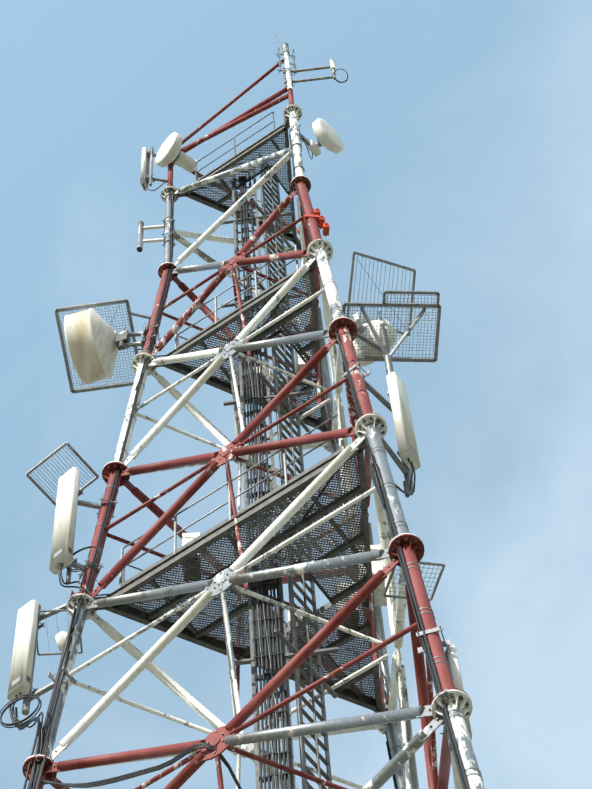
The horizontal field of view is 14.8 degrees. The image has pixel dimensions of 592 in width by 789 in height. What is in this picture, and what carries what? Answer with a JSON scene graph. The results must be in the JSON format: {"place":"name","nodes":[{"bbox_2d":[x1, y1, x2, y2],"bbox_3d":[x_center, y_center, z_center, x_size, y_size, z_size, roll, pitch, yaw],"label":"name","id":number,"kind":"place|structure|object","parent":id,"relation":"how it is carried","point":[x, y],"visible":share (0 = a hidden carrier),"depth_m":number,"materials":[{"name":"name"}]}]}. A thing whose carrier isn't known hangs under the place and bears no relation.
{"place":"outdoors","nodes":[
{"label":"outdoors","id":0,"kind":"place"},
{"bbox_2d":[137,218,176,251],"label":"antenna","id":1,"kind":"object","parent":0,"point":[141,229],"visible":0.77,"depth_m":41.74,"materials":[{"name":"white paint"}]},
{"bbox_2d":[0,0,591,788],"label":"sky","id":2,"kind":"structure","parent":0,"point":[464,127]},
{"label":"ground","id":3,"kind":"structure","parent":0,"visible":0},
{"bbox_2d":[22,104,484,788],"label":"lattice tower","id":4,"kind":"structure","parent":3,"relation":"on","point":[232,736],"depth_m":30.11,"materials":[{"name":"metal"}]},
{"bbox_2d":[0,586,89,788],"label":"panel","id":5,"kind":"object","parent":4,"relation":"attached to","point":[30,617],"visible":0.81,"depth_m":29.92,"materials":[{"name":"white paint"}]},
{"bbox_2d":[26,442,117,628],"bbox_3d":[-3.210,2.132,32.038,1.178,4.391,1.058,-31,-66,13],"label":"panel","id":6,"kind":"object","parent":4,"relation":"attached to","point":[69,493],"visible":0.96,"depth_m":32.31,"materials":[{"name":"white paint"}]},
{"bbox_2d":[54,298,161,393],"bbox_3d":[-3.123,-0.227,37.758,1.814,3.007,1.907,-3,-63,-1],"label":"antenna","id":7,"kind":"object","parent":4,"relation":"attached to","point":[95,341],"visible":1,"depth_m":37.92,"materials":[{"name":"white paint"}]},
{"bbox_2d":[140,58,299,233],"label":"antenna","id":8,"kind":"object","parent":4,"relation":"on","point":[171,153],"visible":0.9,"depth_m":44.70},
{"bbox_2d":[175,112,300,249],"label":"platform","id":9,"kind":"structure","parent":4,"relation":"attached to","point":[228,164],"depth_m":43.61,"materials":[{"name":"grey metal"}]},
{"bbox_2d":[94,413,387,712],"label":"platform","id":10,"kind":"structure","parent":4,"relation":"attached to","point":[206,637],"depth_m":30.79,"materials":[{"name":"grey metal"}]},
{"bbox_2d":[154,245,330,431],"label":"platform","id":11,"kind":"structure","parent":4,"relation":"attached to","point":[198,339],"depth_m":37.17,"materials":[{"name":"grey metal"}]},
{"bbox_2d":[8,134,483,788],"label":"cables","id":12,"kind":"object","parent":4,"relation":"attached to","point":[186,538],"visible":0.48,"depth_m":28.67,"materials":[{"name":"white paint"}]},
{"bbox_2d":[221,154,338,788],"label":"cable ladder","id":13,"kind":"object","parent":4,"relation":"attached to","point":[276,776],"visible":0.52,"depth_m":30.75,"materials":[{"name":"grey metal"}]},
{"bbox_2d":[276,34,347,240],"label":"antenna","id":14,"kind":"object","parent":4,"relation":"on","point":[288,72],"visible":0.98,"depth_m":44.99,"materials":[{"name":"white metal"}]},
{"bbox_2d":[288,118,344,158],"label":"dish","id":15,"kind":"object","parent":4,"relation":"attached to","point":[327,136],"visible":0.98,"depth_m":41.99,"materials":[{"name":"white paint"}]},
{"bbox_2d":[303,208,329,235],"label":"red clamps","id":16,"kind":"object","parent":4,"relation":"attached to","point":[321,222],"visible":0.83,"depth_m":37.77,"materials":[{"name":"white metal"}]},
{"bbox_2d":[328,251,440,508],"bbox_3d":[1.415,0.143,31.485,1.707,8.501,1.720,-3,-63,-1],"label":"antenna","id":17,"kind":"object","parent":4,"relation":"attached to","point":[374,340],"visible":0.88,"depth_m":33.69,"materials":[{"name":"white paint"}]},
{"bbox_2d":[383,561,472,751],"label":"panels","id":18,"kind":"object","parent":4,"relation":"attached to","point":[451,656],"visible":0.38,"depth_m":24.39,"materials":[{"name":"white paint"}]}
]}

